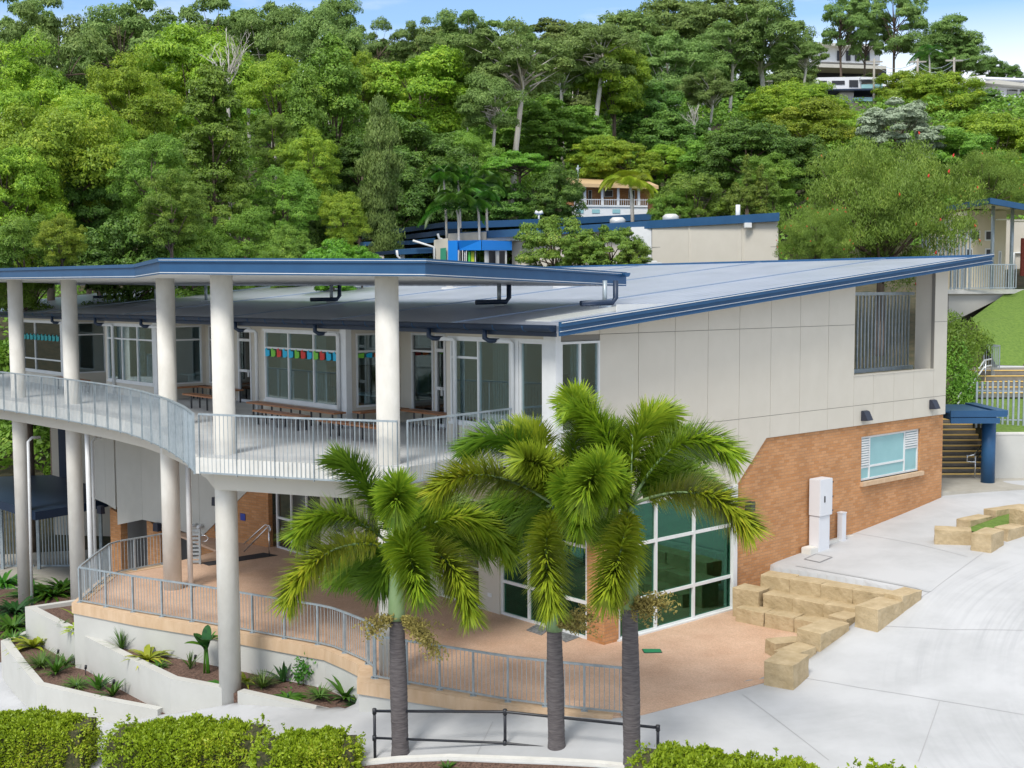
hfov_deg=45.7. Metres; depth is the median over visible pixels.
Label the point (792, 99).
brush box tree
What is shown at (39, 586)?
fern
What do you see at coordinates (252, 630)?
terrace railing
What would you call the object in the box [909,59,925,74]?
power pole
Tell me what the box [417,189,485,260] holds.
palm tree
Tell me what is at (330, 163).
brush box tree
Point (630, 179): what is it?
palm tree
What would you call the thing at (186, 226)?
rainforest tree
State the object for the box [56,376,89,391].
timber bench
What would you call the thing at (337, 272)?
verandah canopy
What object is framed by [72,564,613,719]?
retaining wall
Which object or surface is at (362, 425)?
timber bench
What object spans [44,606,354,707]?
garden bed
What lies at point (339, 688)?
cordyline
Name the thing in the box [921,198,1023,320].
pavilion
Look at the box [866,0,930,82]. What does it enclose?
gum tree
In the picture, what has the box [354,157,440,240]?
dark evergreen tree
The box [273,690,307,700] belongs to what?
groundcover clump
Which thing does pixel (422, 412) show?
timber bench
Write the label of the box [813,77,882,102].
house
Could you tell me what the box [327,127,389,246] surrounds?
dark evergreen tree
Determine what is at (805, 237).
bottlebrush tree
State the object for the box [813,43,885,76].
house
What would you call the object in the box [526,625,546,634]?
door mat
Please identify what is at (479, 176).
palm tree
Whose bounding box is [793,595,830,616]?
sandstone block
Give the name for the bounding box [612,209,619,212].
window
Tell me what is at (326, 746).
hedge
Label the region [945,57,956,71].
power pole
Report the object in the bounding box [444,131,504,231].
rainforest tree
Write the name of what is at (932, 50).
palm tree
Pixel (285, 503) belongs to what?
window
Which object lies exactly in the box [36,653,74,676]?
cordyline
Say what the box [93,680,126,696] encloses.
cordyline
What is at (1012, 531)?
sandstone block
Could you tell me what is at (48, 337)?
bunting
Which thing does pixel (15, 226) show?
rainforest tree
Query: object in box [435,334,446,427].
door
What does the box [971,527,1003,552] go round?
sandstone block
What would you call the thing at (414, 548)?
foxtail palm
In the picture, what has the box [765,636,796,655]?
sandstone block
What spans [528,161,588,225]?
dark evergreen tree
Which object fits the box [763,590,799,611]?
sandstone block
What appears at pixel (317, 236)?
dark evergreen tree
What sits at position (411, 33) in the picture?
gum tree
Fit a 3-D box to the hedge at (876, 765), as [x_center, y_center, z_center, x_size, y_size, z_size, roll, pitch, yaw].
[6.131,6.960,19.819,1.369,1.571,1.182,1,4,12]
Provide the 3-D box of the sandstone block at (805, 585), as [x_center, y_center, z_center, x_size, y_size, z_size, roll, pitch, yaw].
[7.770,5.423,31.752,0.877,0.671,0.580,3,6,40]
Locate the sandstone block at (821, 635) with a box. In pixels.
[797,618,848,651]
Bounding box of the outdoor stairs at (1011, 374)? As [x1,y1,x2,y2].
[952,367,1023,397]
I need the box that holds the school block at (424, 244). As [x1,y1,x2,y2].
[353,214,650,258]
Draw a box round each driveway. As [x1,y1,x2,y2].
[0,480,1023,767]
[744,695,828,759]
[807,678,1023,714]
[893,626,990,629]
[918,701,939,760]
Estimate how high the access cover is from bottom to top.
0.065 m
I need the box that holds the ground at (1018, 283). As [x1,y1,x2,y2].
[0,103,1023,553]
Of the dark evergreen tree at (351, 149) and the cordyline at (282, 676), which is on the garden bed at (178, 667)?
the cordyline at (282, 676)
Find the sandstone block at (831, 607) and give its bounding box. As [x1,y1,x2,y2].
[823,600,856,617]
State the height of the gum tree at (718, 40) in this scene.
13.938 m
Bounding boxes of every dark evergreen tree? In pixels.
[57,142,143,295]
[67,208,188,328]
[280,211,335,254]
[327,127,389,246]
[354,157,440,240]
[382,113,471,207]
[404,143,490,239]
[472,178,541,256]
[499,74,575,135]
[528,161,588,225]
[603,78,686,142]
[629,106,712,177]
[695,114,795,188]
[700,68,777,109]
[753,129,836,215]
[970,54,1005,76]
[978,87,1003,107]
[999,61,1023,77]
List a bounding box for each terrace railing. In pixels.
[77,566,366,663]
[79,533,162,599]
[365,621,375,678]
[372,635,622,715]
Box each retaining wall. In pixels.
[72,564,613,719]
[995,432,1023,477]
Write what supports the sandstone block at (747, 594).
on the terrace
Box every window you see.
[24,321,61,373]
[78,322,105,372]
[106,325,153,384]
[176,325,202,383]
[208,325,211,382]
[264,331,339,406]
[276,494,320,554]
[331,497,353,548]
[355,333,375,407]
[365,500,403,582]
[411,333,433,410]
[440,248,445,259]
[441,498,478,606]
[450,338,509,425]
[461,250,483,261]
[489,251,494,262]
[499,251,504,263]
[501,529,586,638]
[519,341,543,425]
[561,340,599,432]
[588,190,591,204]
[592,209,599,212]
[604,190,612,196]
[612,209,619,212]
[619,486,730,638]
[628,190,634,197]
[832,81,844,84]
[846,51,850,60]
[849,80,857,86]
[861,429,917,480]
[971,230,979,240]
[985,230,990,240]
[985,248,989,253]
[998,251,1001,263]
[1007,90,1017,94]
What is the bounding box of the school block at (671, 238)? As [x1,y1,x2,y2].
[434,205,779,266]
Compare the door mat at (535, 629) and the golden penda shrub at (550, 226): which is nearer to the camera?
the door mat at (535, 629)
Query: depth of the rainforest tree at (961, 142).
93.52 m
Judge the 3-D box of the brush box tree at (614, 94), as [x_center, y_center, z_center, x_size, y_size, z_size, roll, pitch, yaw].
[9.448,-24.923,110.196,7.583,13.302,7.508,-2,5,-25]
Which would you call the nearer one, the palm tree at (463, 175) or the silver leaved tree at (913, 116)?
the palm tree at (463, 175)
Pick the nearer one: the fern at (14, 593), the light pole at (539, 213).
the fern at (14, 593)
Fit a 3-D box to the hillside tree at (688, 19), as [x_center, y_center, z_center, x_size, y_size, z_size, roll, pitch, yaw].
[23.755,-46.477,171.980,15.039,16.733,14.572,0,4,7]
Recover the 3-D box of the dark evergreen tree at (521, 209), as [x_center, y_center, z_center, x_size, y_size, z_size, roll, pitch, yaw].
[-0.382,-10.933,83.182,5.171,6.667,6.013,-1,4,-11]
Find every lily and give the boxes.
[4,636,47,654]
[59,622,73,634]
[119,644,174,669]
[241,672,257,688]
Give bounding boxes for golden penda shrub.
[513,215,587,266]
[552,226,602,265]
[580,224,645,264]
[616,240,653,263]
[721,181,768,215]
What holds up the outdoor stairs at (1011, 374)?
on the ground at (1018, 283)
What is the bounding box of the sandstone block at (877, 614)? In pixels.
[855,596,903,631]
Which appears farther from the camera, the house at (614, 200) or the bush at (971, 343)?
the house at (614, 200)
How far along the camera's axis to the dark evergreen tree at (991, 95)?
144.82 m
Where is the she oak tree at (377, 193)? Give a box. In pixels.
[354,91,407,257]
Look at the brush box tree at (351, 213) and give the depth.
64.87 m
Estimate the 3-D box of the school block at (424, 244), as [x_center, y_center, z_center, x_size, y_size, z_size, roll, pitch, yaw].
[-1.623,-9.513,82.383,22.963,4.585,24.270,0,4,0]
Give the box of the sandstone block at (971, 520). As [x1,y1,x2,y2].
[956,514,992,531]
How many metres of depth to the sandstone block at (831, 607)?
30.56 m
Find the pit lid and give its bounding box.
[642,649,661,652]
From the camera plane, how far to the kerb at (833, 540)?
35.84 m
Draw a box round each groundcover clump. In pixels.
[145,659,172,667]
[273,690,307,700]
[342,696,356,706]
[436,760,456,767]
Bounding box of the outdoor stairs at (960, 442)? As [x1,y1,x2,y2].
[942,418,981,477]
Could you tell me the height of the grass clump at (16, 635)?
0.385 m
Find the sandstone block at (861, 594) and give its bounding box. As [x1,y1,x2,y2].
[853,586,891,603]
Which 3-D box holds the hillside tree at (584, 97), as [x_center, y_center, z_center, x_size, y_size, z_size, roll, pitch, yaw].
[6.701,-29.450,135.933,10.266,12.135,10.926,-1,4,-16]
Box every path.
[0,548,111,588]
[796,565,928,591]
[941,478,1023,495]
[998,365,1023,367]
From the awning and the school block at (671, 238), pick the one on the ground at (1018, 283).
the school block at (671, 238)
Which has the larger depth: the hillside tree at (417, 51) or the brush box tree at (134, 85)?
the hillside tree at (417, 51)
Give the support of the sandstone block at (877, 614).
on the driveway at (968, 650)
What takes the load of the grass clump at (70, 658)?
on the garden bed at (58, 677)
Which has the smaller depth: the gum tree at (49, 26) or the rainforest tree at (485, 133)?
the gum tree at (49, 26)
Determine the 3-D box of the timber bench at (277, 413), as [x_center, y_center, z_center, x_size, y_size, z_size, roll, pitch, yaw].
[-6.592,1.020,34.662,0.348,0.420,2.600,-4,6,-41]
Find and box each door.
[58,429,66,478]
[237,326,251,401]
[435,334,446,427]
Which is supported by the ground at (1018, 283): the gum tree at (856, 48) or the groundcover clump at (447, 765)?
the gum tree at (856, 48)
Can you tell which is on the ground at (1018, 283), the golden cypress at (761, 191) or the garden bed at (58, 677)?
the golden cypress at (761, 191)
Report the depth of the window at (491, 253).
69.22 m
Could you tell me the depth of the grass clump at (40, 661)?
34.20 m
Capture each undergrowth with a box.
[0,79,1023,352]
[0,338,50,474]
[135,85,781,143]
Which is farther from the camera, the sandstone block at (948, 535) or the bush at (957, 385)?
the bush at (957, 385)
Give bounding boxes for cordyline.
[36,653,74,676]
[80,672,111,689]
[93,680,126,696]
[262,662,291,682]
[310,675,355,700]
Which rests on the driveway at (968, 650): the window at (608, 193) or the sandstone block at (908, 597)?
the sandstone block at (908, 597)
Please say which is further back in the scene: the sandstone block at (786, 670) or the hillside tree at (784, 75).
the hillside tree at (784, 75)
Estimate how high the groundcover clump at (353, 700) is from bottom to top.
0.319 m
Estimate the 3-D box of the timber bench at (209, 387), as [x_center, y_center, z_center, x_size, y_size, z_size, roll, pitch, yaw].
[-10.416,0.359,43.337,0.408,0.470,2.700,-4,6,-41]
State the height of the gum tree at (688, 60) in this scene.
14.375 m
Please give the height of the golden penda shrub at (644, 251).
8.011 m
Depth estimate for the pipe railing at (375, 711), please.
23.89 m
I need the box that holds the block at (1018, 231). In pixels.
[1005,220,1023,269]
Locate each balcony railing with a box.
[0,371,195,473]
[198,413,397,482]
[406,408,514,482]
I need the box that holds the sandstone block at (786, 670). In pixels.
[764,650,808,689]
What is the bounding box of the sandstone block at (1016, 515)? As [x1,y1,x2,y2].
[1009,505,1023,524]
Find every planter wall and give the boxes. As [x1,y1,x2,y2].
[1,631,162,721]
[25,599,221,713]
[237,689,326,708]
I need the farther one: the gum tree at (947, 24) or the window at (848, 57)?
the window at (848, 57)
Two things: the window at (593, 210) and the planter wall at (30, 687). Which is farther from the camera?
the window at (593, 210)
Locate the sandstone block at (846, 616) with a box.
[828,610,854,625]
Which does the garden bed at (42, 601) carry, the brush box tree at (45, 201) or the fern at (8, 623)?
the fern at (8, 623)
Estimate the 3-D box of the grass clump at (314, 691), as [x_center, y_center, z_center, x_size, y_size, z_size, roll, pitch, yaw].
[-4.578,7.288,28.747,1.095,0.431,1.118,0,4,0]
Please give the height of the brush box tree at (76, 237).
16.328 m
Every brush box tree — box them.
[0,26,107,295]
[0,98,130,474]
[0,143,75,264]
[31,211,87,265]
[39,92,138,293]
[82,44,185,254]
[123,21,264,205]
[232,50,328,174]
[269,122,342,200]
[318,191,372,248]
[340,50,395,180]
[358,43,476,150]
[360,58,417,127]
[564,134,628,178]
[571,39,652,138]
[595,140,665,180]
[646,144,687,185]
[737,77,809,123]
[763,96,859,160]
[776,79,854,126]
[829,110,890,148]
[871,70,949,108]
[904,70,988,118]
[936,114,980,141]
[961,110,1023,166]
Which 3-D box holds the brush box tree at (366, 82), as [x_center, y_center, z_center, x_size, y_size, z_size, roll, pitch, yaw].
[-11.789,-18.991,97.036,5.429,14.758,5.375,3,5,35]
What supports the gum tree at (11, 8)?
on the ground at (1018, 283)
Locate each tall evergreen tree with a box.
[264,61,341,230]
[291,32,371,230]
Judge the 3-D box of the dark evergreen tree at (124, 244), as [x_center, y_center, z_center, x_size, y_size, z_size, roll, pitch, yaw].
[-17.422,0.047,56.150,4.724,16.317,5.455,2,5,25]
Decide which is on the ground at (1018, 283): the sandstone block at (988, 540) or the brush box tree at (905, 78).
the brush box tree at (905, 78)
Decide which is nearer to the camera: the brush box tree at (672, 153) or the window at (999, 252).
the window at (999, 252)
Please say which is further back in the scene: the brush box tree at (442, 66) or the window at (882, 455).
the brush box tree at (442, 66)
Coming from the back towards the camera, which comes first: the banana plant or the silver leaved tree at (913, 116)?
the silver leaved tree at (913, 116)
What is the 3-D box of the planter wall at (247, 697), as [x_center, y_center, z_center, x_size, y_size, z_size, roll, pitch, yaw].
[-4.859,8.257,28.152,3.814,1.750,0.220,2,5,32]
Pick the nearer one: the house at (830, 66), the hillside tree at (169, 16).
the hillside tree at (169, 16)
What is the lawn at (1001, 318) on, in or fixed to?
on the ground at (1018, 283)
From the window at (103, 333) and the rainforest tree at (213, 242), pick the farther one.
the rainforest tree at (213, 242)
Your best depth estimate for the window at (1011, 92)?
161.45 m
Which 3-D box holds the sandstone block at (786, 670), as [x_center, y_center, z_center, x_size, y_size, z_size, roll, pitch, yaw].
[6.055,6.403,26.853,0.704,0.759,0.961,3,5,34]
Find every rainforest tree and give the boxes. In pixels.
[0,213,59,551]
[105,131,192,221]
[135,169,210,257]
[158,216,234,297]
[163,63,255,286]
[199,205,285,289]
[238,164,321,249]
[243,109,297,213]
[260,224,316,287]
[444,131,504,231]
[470,94,542,159]
[509,94,592,162]
[543,105,606,165]
[646,167,731,219]
[646,186,696,220]
[676,130,751,199]
[728,149,805,217]
[822,135,904,205]
[912,125,1006,195]
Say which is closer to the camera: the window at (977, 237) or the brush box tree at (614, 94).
the window at (977, 237)
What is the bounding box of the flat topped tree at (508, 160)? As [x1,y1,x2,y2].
[479,150,554,216]
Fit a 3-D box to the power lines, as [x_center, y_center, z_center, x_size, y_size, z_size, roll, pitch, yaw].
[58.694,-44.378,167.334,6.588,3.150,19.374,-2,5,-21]
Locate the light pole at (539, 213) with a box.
[534,210,543,218]
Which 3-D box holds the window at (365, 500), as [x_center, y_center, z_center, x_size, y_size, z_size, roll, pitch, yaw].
[-3.706,4.397,36.392,0.110,3.000,2.200,-4,6,-41]
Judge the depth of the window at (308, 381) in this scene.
36.41 m
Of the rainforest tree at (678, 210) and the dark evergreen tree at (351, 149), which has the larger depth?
the dark evergreen tree at (351, 149)
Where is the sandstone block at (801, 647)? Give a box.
[774,642,815,658]
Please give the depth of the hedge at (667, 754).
20.68 m
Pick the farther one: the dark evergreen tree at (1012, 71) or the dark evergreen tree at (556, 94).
the dark evergreen tree at (1012, 71)
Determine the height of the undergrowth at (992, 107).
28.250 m
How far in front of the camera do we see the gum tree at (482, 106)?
90.96 m
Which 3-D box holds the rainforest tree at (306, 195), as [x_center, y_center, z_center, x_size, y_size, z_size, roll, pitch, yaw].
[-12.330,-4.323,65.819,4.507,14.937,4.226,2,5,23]
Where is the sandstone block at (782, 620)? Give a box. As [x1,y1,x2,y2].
[764,609,803,631]
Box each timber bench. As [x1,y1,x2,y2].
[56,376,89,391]
[177,385,206,398]
[182,393,235,410]
[199,385,243,402]
[246,401,345,428]
[252,409,309,430]
[316,420,375,439]
[352,407,408,427]
[401,409,446,429]
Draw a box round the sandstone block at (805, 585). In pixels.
[790,576,828,596]
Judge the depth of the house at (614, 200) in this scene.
89.52 m
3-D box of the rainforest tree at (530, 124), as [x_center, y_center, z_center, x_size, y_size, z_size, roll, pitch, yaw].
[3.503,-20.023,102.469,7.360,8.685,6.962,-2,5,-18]
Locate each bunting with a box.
[24,333,58,340]
[265,348,335,360]
[358,352,375,357]
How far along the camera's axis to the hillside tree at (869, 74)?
195.93 m
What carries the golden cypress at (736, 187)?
on the ground at (1018, 283)
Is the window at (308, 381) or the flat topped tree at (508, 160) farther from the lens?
the flat topped tree at (508, 160)
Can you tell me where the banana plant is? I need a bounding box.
[184,625,217,673]
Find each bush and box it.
[302,237,357,290]
[348,245,380,287]
[945,336,985,403]
[947,309,994,381]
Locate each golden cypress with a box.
[728,182,742,214]
[740,154,754,214]
[752,164,768,213]
[766,169,783,224]
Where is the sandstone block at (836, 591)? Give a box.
[820,580,861,603]
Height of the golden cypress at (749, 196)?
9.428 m
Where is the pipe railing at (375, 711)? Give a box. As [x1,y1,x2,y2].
[372,708,659,757]
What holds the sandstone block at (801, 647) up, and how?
on the terrace
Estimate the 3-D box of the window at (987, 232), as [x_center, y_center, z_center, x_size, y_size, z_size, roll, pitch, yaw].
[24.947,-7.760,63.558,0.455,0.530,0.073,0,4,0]
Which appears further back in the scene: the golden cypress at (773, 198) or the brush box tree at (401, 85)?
the brush box tree at (401, 85)
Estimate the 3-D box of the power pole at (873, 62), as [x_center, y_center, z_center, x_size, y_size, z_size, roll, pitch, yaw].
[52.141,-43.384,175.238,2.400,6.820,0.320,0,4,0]
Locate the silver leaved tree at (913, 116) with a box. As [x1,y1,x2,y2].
[855,97,947,167]
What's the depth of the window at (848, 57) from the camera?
212.12 m
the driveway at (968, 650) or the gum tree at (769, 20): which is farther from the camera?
the gum tree at (769, 20)
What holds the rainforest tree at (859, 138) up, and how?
on the ground at (1018, 283)
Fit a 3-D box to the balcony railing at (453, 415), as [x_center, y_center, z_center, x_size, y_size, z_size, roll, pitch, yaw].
[-1.112,1.385,27.828,0.058,1.430,3.627,3,6,40]
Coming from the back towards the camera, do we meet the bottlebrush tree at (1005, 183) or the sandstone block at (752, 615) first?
the bottlebrush tree at (1005, 183)
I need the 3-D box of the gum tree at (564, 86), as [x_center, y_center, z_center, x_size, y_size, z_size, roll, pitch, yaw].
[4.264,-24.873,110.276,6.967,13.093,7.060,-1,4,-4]
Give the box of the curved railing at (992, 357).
[983,344,1000,374]
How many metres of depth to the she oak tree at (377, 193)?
72.61 m
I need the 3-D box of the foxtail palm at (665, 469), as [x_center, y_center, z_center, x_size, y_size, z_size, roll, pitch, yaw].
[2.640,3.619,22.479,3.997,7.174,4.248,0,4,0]
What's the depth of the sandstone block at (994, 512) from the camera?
36.93 m
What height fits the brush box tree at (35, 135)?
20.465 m
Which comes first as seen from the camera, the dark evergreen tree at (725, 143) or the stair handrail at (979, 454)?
the stair handrail at (979, 454)
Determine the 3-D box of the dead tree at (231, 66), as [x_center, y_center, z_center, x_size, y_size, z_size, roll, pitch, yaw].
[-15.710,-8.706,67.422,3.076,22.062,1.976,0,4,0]
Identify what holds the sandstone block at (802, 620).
on the terrace
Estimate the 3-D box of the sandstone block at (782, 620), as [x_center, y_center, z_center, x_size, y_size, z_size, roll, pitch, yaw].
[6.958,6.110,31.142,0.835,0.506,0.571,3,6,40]
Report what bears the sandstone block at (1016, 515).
on the lawn at (998, 521)
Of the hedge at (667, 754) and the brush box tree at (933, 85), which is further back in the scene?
the brush box tree at (933, 85)
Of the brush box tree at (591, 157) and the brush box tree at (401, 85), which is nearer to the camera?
the brush box tree at (591, 157)
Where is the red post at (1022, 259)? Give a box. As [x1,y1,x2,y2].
[1020,238,1023,275]
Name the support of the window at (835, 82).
in the house at (854, 87)
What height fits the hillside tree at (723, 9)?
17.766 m
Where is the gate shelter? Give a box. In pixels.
[0,475,107,568]
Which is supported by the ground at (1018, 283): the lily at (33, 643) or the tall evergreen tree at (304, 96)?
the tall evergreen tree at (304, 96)
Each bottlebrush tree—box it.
[772,203,858,259]
[776,131,993,355]
[945,147,1023,216]
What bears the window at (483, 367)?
in the school building
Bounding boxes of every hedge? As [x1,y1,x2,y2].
[0,703,108,767]
[95,711,275,767]
[244,723,365,767]
[625,739,846,767]
[846,756,915,767]
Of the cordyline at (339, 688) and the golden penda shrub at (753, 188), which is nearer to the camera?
the cordyline at (339, 688)
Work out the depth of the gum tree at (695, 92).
119.24 m
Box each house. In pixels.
[566,165,658,216]
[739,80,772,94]
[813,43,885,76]
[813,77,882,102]
[949,75,1023,104]
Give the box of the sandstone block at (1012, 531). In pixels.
[994,523,1023,541]
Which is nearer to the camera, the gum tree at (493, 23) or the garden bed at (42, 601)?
the garden bed at (42, 601)
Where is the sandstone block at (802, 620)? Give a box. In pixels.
[794,615,827,632]
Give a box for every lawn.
[969,399,1023,431]
[971,514,1008,531]
[973,290,1023,365]
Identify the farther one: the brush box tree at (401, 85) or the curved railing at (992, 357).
the brush box tree at (401, 85)
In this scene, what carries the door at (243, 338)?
in the school building
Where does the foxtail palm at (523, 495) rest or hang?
on the driveway at (968, 650)
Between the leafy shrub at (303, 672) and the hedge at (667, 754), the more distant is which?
the leafy shrub at (303, 672)
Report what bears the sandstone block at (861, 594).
on the driveway at (968, 650)
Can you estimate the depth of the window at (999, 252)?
63.63 m
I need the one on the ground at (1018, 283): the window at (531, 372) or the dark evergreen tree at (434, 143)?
the dark evergreen tree at (434, 143)
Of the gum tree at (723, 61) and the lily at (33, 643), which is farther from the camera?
the gum tree at (723, 61)
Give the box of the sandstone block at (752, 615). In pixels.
[736,605,772,626]
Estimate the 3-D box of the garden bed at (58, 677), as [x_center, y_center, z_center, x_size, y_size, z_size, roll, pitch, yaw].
[-12.197,8.295,33.201,1.637,0.580,9.683,-4,6,-42]
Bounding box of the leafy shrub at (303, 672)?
[284,652,315,688]
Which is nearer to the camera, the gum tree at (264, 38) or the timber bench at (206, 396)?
the timber bench at (206, 396)
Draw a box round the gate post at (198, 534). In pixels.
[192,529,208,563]
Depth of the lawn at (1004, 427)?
45.65 m
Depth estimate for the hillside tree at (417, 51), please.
141.14 m
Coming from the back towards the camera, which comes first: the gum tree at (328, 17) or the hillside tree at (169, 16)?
the hillside tree at (169, 16)
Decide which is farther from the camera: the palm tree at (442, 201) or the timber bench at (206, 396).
the palm tree at (442, 201)
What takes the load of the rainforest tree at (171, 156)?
on the ground at (1018, 283)
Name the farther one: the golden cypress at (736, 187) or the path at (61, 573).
the golden cypress at (736, 187)
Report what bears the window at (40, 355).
in the school building
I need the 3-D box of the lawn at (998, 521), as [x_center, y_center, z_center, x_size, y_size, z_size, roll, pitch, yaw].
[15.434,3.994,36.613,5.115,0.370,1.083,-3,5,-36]
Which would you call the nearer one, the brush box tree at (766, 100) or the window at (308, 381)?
the window at (308, 381)
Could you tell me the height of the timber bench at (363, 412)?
0.470 m
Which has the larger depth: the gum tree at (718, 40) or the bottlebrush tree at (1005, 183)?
the gum tree at (718, 40)
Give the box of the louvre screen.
[854,292,914,372]
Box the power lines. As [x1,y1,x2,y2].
[876,58,969,72]
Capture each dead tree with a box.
[197,29,253,244]
[680,104,698,171]
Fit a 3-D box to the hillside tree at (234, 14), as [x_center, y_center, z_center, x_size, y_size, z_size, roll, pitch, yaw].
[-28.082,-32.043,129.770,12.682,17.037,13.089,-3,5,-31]
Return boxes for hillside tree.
[1,19,91,92]
[59,14,133,69]
[108,6,180,162]
[211,6,292,151]
[354,39,393,58]
[390,40,432,114]
[417,24,468,53]
[520,17,588,73]
[556,85,611,127]
[585,9,660,120]
[618,9,674,53]
[636,0,734,51]
[678,0,768,48]
[734,62,826,94]
[842,72,901,101]
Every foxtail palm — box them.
[264,439,529,755]
[409,377,642,750]
[549,387,773,767]
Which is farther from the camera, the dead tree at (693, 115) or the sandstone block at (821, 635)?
the dead tree at (693, 115)
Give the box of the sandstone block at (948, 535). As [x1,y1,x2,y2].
[934,526,971,544]
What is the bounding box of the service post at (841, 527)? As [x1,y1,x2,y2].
[837,511,846,540]
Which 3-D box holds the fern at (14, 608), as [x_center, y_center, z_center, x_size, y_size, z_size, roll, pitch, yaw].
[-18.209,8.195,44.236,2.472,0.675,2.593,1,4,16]
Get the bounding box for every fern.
[0,569,41,588]
[0,579,64,599]
[0,594,41,620]
[0,613,25,639]
[13,581,70,603]
[39,577,70,592]
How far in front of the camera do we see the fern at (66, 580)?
47.44 m
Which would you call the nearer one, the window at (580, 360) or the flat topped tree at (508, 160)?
the window at (580, 360)
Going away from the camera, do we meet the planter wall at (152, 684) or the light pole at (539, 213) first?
the planter wall at (152, 684)
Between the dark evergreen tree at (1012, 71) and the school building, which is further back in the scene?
the dark evergreen tree at (1012, 71)
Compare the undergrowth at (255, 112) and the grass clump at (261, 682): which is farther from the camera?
the undergrowth at (255, 112)
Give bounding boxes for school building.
[0,254,993,704]
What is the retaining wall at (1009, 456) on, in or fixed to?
on the ground at (1018, 283)
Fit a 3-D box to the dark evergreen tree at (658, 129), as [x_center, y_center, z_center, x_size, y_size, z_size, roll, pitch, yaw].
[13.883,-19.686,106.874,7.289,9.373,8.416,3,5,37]
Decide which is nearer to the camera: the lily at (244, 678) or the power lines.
the lily at (244, 678)
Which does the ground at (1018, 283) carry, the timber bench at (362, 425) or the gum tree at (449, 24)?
the gum tree at (449, 24)
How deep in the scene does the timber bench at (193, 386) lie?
43.90 m
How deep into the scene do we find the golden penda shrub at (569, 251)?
59.14 m
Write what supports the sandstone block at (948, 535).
on the driveway at (968, 650)
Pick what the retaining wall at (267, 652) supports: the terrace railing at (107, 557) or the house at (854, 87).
the terrace railing at (107, 557)
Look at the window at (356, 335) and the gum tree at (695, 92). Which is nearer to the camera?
the window at (356, 335)
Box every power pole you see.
[866,59,882,102]
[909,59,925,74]
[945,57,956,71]
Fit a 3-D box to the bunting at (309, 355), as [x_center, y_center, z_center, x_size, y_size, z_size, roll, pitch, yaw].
[-6.324,-0.893,36.281,0.012,0.270,4.064,-4,6,-41]
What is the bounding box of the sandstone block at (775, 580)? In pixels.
[760,570,798,592]
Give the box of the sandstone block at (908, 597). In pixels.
[884,587,921,611]
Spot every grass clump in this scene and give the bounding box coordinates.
[0,628,28,639]
[18,648,68,669]
[45,651,74,669]
[58,674,91,689]
[102,626,132,648]
[179,651,202,668]
[241,668,281,688]
[296,682,337,700]
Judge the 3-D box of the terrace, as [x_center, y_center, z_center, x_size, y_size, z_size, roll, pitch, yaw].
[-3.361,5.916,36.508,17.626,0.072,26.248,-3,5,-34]
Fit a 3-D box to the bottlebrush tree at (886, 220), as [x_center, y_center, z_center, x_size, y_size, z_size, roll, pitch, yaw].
[17.350,-6.018,56.646,9.237,11.250,8.919,2,5,27]
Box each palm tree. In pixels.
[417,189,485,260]
[422,163,460,237]
[435,164,475,227]
[451,184,503,239]
[464,169,507,230]
[598,169,657,221]
[906,44,951,73]
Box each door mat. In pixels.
[202,553,277,565]
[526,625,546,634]
[562,632,578,641]
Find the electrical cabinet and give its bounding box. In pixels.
[801,477,833,554]
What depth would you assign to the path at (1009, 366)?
51.65 m
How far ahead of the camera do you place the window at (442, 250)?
69.85 m
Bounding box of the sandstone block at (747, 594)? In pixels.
[732,583,768,616]
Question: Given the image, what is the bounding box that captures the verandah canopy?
[0,258,629,306]
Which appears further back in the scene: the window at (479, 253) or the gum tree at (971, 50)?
the gum tree at (971, 50)
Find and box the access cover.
[804,554,831,561]
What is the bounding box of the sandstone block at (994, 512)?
[984,504,1023,518]
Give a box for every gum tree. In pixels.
[0,0,60,93]
[0,0,111,296]
[61,0,178,118]
[173,0,251,201]
[228,0,308,178]
[283,0,367,121]
[357,16,405,63]
[393,15,446,63]
[422,61,474,131]
[431,7,500,129]
[450,16,576,206]
[453,71,529,148]
[476,19,542,73]
[530,36,596,167]
[546,19,642,127]
[624,29,716,98]
[664,37,742,119]
[673,68,736,130]
[692,18,769,121]
[707,0,825,87]
[771,33,829,84]
[821,0,875,76]
[839,0,893,76]
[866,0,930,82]
[908,12,992,76]
[932,37,988,77]
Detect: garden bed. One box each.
[0,589,70,661]
[13,642,164,714]
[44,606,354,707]
[360,761,596,767]
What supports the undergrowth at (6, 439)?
on the ground at (1018, 283)
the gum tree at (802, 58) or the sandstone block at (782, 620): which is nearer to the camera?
the sandstone block at (782, 620)
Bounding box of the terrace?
[88,514,796,717]
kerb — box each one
[360,754,623,767]
[829,535,852,544]
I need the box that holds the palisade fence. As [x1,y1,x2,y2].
[975,380,1023,427]
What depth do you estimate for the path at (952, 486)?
41.42 m
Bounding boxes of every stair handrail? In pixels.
[243,524,270,555]
[957,358,991,403]
[966,446,980,477]
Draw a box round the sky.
[0,0,1023,103]
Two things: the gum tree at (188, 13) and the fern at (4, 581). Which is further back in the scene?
the gum tree at (188, 13)
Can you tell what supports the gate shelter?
on the path at (61, 573)
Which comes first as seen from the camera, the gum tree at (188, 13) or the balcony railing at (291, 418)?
the balcony railing at (291, 418)
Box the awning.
[943,403,1007,482]
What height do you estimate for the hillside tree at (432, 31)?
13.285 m

